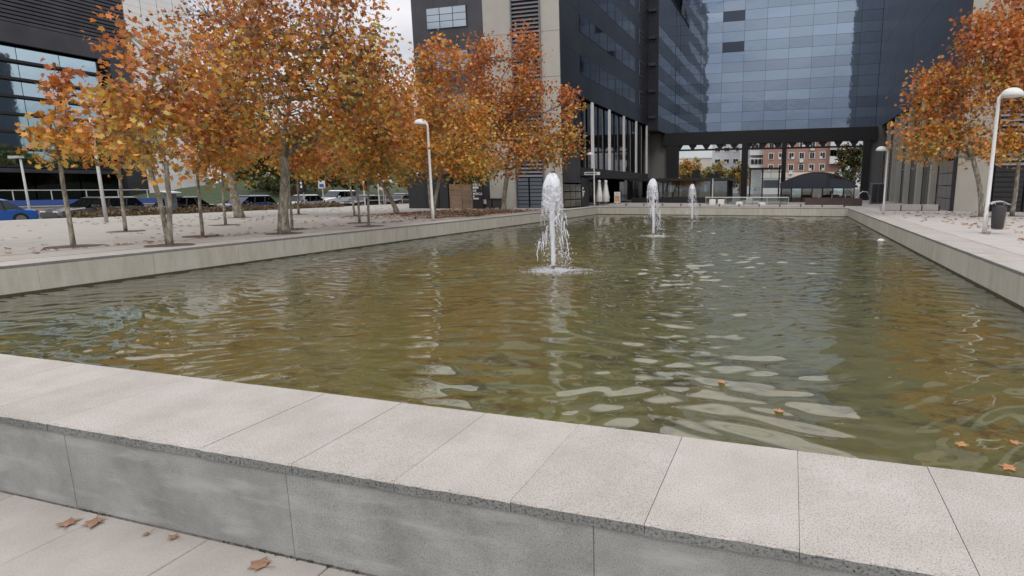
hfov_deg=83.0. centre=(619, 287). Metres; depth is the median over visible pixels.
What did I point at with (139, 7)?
white tiled building
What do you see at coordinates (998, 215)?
litter bin
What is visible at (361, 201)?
parked car
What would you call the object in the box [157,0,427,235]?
plane tree
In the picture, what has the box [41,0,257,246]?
plane tree
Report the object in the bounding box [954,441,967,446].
floating leaf
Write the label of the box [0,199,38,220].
parked car
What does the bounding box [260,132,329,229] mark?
plane tree
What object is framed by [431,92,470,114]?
window
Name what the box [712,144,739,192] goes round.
pale apartment block
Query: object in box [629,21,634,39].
window pane
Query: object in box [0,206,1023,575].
fountain pool
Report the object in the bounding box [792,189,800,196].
window pane
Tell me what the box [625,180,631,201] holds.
shop window
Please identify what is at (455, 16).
window
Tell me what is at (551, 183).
fountain jet
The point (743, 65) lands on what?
bridge office block
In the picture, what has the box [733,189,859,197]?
street
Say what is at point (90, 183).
shop window
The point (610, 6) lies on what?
window pane
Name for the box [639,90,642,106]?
window
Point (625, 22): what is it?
window pane
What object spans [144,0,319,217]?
plane tree
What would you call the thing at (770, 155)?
window
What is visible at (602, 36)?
window pane
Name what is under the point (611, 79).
window pane
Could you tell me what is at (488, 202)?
rubbish container
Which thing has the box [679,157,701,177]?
street tree
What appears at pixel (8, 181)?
shop window
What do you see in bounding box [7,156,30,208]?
street light
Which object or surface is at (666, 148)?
steel gantry
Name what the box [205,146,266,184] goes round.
bank tree
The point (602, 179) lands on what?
shop window
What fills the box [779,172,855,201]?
arched pavilion
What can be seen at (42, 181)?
shop window
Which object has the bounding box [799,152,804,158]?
window
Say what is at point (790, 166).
window
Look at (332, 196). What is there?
parked car
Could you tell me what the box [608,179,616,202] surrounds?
shop window
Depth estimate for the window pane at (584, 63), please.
38.75 m
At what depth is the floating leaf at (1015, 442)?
3.95 m
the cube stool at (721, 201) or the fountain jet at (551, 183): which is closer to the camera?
the fountain jet at (551, 183)
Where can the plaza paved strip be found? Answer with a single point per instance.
(60, 253)
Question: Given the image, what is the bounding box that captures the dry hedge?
[73,200,345,217]
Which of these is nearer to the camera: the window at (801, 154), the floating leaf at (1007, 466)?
the floating leaf at (1007, 466)
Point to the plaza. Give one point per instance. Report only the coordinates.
(1006, 239)
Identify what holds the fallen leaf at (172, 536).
on the foreground pavement
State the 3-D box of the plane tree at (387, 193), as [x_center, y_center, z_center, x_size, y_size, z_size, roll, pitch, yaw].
[-11.826,-7.861,28.827,5.542,8.339,5.320,-3,10,-17]
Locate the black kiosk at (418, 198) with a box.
[408,173,464,208]
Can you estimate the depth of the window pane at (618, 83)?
46.28 m
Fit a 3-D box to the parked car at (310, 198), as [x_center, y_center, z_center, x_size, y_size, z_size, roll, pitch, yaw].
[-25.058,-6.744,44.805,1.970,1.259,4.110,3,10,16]
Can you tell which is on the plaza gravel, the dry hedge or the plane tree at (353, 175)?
the plane tree at (353, 175)
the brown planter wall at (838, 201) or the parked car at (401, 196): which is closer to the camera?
the brown planter wall at (838, 201)
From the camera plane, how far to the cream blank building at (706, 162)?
166.29 m
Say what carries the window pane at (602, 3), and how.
in the office building at (599, 55)
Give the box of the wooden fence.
[449,184,472,208]
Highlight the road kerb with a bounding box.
[6,204,390,220]
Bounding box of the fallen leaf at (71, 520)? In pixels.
[56,517,80,529]
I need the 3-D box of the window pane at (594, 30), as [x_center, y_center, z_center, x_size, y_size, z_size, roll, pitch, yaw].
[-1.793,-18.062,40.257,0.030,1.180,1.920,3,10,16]
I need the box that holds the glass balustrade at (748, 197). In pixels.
[705,197,788,204]
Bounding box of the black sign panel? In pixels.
[472,178,483,208]
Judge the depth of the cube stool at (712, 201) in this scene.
40.19 m
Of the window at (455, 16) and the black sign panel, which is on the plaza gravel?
the black sign panel
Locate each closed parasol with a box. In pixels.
[595,180,602,205]
[602,180,609,205]
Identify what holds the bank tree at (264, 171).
on the grass bank
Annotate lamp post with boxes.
[414,119,436,220]
[588,152,594,205]
[876,146,888,213]
[979,87,1023,233]
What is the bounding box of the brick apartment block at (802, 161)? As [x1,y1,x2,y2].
[761,141,850,193]
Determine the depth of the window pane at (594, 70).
40.64 m
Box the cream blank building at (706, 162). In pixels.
[679,157,711,173]
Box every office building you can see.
[0,0,148,199]
[411,0,648,209]
[876,0,1023,211]
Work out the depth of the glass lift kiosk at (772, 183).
55.27 m
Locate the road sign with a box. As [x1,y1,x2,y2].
[318,181,324,201]
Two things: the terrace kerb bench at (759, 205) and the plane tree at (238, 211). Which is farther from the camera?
the terrace kerb bench at (759, 205)
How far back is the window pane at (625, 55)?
47.76 m
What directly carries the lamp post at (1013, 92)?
on the plaza
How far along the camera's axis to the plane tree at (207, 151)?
14.86 m
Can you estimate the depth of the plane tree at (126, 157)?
16.46 m
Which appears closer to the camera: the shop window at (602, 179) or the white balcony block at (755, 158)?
the shop window at (602, 179)
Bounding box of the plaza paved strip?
[0,208,566,260]
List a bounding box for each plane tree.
[14,58,108,247]
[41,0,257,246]
[71,73,174,231]
[135,80,255,237]
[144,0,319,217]
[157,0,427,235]
[174,109,272,225]
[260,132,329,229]
[261,121,338,214]
[300,83,404,223]
[300,135,365,215]
[327,68,430,226]
[333,55,442,212]
[391,28,508,217]
[440,11,589,211]
[446,147,503,215]
[885,0,1023,216]
[973,9,1023,215]
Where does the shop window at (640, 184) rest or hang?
in the office building at (599, 55)
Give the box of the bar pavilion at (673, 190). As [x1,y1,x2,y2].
[629,170,735,202]
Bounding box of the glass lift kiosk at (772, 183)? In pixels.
[749,167,780,200]
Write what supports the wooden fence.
on the plaza gravel
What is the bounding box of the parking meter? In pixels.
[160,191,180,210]
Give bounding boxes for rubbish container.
[483,198,492,208]
[492,198,501,208]
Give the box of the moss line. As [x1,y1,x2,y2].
[61,504,357,573]
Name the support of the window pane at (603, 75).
in the office building at (599, 55)
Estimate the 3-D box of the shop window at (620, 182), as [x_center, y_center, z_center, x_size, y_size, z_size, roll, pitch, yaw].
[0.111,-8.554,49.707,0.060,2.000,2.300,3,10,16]
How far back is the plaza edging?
14.54 m
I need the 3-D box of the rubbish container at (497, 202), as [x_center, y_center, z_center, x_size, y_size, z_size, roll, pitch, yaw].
[-7.612,-5.320,35.720,0.640,0.639,0.560,3,10,16]
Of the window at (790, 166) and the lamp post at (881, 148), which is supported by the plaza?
the lamp post at (881, 148)
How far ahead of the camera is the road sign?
40.30 m
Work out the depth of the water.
14.63 m
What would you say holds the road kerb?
on the road
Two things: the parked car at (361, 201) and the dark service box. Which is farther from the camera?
the parked car at (361, 201)
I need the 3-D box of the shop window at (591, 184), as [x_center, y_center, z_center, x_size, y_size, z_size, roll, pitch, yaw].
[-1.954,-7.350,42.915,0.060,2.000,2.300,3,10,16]
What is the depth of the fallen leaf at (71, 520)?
3.01 m
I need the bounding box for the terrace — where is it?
[589,198,859,207]
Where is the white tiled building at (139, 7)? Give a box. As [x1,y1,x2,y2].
[120,0,208,192]
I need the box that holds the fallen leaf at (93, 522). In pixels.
[81,511,104,527]
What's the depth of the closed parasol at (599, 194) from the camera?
41.06 m
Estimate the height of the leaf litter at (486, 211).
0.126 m
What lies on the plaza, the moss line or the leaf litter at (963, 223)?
the leaf litter at (963, 223)
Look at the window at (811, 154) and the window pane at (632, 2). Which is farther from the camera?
the window at (811, 154)
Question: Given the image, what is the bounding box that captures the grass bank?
[46,180,407,205]
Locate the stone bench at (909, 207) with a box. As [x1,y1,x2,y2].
[880,204,939,210]
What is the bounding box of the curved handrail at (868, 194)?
[856,191,870,203]
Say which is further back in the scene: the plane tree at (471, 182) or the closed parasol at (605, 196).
the closed parasol at (605, 196)
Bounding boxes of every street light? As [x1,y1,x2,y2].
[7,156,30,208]
[72,109,108,221]
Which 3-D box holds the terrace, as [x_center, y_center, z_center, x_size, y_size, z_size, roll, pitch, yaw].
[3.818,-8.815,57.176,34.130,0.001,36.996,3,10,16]
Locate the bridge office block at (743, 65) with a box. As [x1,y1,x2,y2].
[674,0,884,145]
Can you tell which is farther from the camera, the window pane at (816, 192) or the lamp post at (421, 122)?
the window pane at (816, 192)
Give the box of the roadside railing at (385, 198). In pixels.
[369,195,407,203]
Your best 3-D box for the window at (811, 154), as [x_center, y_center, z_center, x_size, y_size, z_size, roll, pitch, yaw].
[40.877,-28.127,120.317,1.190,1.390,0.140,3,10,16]
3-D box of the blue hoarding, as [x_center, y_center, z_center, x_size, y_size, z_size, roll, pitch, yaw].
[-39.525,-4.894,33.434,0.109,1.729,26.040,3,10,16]
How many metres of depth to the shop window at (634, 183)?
54.16 m
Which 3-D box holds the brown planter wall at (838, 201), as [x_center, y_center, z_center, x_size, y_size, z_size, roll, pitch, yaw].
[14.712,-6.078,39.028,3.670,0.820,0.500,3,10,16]
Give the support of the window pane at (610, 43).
in the office building at (599, 55)
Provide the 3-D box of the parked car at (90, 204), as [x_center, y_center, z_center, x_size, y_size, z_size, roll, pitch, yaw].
[-28.302,-4.279,30.698,1.970,1.322,4.260,3,10,16]
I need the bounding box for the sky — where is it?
[186,0,862,187]
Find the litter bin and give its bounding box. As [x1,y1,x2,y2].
[987,201,1010,229]
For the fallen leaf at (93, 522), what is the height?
0.018 m
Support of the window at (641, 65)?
in the office building at (599, 55)
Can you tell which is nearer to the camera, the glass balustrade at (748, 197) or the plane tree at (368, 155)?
the plane tree at (368, 155)
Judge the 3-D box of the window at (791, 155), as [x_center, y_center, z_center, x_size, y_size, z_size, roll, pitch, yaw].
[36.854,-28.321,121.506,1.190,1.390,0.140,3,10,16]
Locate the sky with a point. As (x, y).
(402, 18)
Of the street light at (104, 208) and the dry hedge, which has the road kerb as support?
the dry hedge
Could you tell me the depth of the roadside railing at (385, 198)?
44.61 m
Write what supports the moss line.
on the foreground pavement
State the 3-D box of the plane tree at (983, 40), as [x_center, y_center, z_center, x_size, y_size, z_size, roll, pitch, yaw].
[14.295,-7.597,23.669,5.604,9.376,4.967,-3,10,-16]
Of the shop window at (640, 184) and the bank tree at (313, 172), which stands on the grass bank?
the bank tree at (313, 172)
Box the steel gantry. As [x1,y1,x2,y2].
[651,126,883,199]
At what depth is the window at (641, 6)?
51.82 m
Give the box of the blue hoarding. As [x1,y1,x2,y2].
[0,189,174,205]
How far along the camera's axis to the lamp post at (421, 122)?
22.17 m
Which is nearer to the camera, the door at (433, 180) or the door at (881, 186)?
the door at (433, 180)
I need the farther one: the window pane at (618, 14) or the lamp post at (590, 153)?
the window pane at (618, 14)
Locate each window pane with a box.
[579,12,588,37]
[580,56,589,78]
[590,22,598,44]
[590,62,598,83]
[599,0,606,13]
[599,29,606,50]
[599,67,607,87]
[607,0,614,20]
[607,36,614,56]
[608,73,614,91]
[615,6,621,27]
[615,42,621,61]
[615,77,621,95]
[622,13,628,34]
[622,48,628,66]
[623,82,628,99]
[629,0,634,7]
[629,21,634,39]
[629,54,634,71]
[629,86,634,102]
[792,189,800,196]
[812,189,821,196]
[833,188,842,196]
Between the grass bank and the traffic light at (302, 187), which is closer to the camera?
the traffic light at (302, 187)
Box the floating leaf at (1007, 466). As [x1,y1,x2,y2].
[1001,462,1018,470]
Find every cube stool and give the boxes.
[709,199,715,204]
[718,199,724,204]
[746,198,752,204]
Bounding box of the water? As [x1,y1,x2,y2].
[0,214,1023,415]
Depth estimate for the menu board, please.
40.85 m
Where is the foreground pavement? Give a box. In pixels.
[0,492,367,575]
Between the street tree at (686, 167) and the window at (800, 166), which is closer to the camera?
the street tree at (686, 167)
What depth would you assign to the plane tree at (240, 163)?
19.74 m
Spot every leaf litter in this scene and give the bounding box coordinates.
[3,207,556,252]
[895,211,1023,239]
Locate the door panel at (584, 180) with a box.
[581,177,588,206]
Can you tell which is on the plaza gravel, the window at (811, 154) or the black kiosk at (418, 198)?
the black kiosk at (418, 198)
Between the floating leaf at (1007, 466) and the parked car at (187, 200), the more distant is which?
the parked car at (187, 200)
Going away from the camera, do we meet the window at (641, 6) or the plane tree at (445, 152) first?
the plane tree at (445, 152)
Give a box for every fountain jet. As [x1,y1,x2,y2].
[509,173,608,284]
[627,178,668,243]
[686,184,703,221]
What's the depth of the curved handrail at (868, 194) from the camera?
41.50 m
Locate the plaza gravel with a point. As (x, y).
(52, 232)
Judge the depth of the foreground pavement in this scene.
2.79 m
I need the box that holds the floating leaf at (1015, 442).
[1004,439,1021,444]
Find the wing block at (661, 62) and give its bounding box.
[644,0,676,177]
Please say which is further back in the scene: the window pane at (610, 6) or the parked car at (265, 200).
the window pane at (610, 6)
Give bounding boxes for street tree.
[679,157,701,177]
[700,159,731,177]
[727,161,752,194]
[833,141,862,195]
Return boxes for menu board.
[614,192,619,203]
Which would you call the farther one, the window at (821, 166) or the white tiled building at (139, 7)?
the window at (821, 166)
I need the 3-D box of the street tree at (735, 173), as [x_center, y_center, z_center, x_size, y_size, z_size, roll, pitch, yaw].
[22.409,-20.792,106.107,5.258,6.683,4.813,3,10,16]
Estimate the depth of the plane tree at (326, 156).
26.04 m
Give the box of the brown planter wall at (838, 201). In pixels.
[805,194,862,205]
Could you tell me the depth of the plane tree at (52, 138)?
12.07 m
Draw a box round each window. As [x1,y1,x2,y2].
[0,173,36,199]
[33,174,81,199]
[79,174,119,196]
[426,4,466,29]
[430,49,468,71]
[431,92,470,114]
[589,178,598,204]
[599,178,607,203]
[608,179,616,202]
[617,179,624,201]
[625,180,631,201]
[632,181,637,197]
[638,182,642,197]
[639,0,643,16]
[639,29,643,47]
[639,60,643,77]
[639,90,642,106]
[768,153,773,159]
[788,152,794,158]
[788,164,793,170]
[798,164,803,170]
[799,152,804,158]
[808,164,814,170]
[809,152,814,158]
[819,152,825,158]
[819,164,824,169]
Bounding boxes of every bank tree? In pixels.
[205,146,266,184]
[234,139,272,180]
[239,130,317,194]
[271,129,337,185]
[316,148,392,190]
[397,134,420,190]
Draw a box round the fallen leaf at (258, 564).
[247,556,274,570]
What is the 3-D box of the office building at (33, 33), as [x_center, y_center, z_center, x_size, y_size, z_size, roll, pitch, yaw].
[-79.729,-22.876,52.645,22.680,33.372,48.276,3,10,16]
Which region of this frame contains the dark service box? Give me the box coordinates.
[869,183,883,203]
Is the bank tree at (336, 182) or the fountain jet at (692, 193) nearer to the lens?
the fountain jet at (692, 193)
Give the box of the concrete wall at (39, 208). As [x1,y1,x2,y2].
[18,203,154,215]
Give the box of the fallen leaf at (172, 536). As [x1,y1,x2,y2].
[167,533,180,538]
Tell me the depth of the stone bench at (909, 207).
30.00 m
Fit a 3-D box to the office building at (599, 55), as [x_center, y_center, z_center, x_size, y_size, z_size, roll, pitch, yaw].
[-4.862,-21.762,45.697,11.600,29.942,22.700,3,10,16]
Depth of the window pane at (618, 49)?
45.85 m
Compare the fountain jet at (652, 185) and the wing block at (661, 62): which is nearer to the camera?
the fountain jet at (652, 185)
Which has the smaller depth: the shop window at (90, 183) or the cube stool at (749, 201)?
the cube stool at (749, 201)
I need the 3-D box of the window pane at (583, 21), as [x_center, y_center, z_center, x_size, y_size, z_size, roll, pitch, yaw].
[-2.372,-17.724,38.351,0.030,1.180,1.920,3,10,16]
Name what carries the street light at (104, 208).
on the plaza gravel
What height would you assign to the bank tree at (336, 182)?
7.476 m
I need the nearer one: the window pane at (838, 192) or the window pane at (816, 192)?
the window pane at (838, 192)
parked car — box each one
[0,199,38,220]
[40,196,147,218]
[148,196,216,210]
[215,195,277,206]
[291,194,329,206]
[321,190,355,203]
[340,195,385,205]
[384,193,408,204]
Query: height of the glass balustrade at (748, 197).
0.600 m
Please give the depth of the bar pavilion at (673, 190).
49.37 m
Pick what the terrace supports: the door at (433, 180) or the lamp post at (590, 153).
the lamp post at (590, 153)
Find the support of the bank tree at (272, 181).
on the grass bank
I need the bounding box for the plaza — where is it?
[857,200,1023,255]
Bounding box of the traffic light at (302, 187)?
[299,181,305,202]
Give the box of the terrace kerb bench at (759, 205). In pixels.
[609,204,844,206]
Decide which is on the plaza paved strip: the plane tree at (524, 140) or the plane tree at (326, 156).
the plane tree at (524, 140)
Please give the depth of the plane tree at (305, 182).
28.39 m
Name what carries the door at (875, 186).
in the dark service box
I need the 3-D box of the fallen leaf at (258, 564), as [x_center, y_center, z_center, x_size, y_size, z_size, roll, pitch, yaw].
[-1.687,1.300,2.659,0.102,0.018,0.150,-9,13,-41]
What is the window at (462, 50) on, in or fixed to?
in the office building at (599, 55)
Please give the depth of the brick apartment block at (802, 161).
121.23 m
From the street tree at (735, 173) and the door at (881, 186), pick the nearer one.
the door at (881, 186)
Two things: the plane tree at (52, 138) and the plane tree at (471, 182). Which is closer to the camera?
the plane tree at (52, 138)
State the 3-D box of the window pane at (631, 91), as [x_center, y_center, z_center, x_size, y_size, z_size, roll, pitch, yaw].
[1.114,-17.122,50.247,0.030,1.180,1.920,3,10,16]
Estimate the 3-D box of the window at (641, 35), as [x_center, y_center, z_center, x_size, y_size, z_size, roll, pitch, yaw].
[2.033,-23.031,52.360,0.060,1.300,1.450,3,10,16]
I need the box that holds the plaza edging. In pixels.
[0,209,536,261]
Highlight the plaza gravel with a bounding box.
[0,204,547,255]
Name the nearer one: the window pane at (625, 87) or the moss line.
the moss line
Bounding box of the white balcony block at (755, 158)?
[740,144,762,193]
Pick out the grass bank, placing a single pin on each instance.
(213, 195)
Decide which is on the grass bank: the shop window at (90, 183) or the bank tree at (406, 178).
the bank tree at (406, 178)
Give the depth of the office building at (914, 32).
36.28 m
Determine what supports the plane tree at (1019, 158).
on the plaza
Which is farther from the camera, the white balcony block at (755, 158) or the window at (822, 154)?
the white balcony block at (755, 158)
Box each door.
[424,179,439,207]
[871,184,877,202]
[878,184,883,202]
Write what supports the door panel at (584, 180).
in the office building at (599, 55)
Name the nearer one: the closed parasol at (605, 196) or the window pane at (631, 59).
the closed parasol at (605, 196)
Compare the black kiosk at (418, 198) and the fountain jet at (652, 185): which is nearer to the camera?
the fountain jet at (652, 185)
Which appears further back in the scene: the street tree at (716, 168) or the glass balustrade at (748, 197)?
the street tree at (716, 168)
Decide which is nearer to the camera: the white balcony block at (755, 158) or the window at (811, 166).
the window at (811, 166)

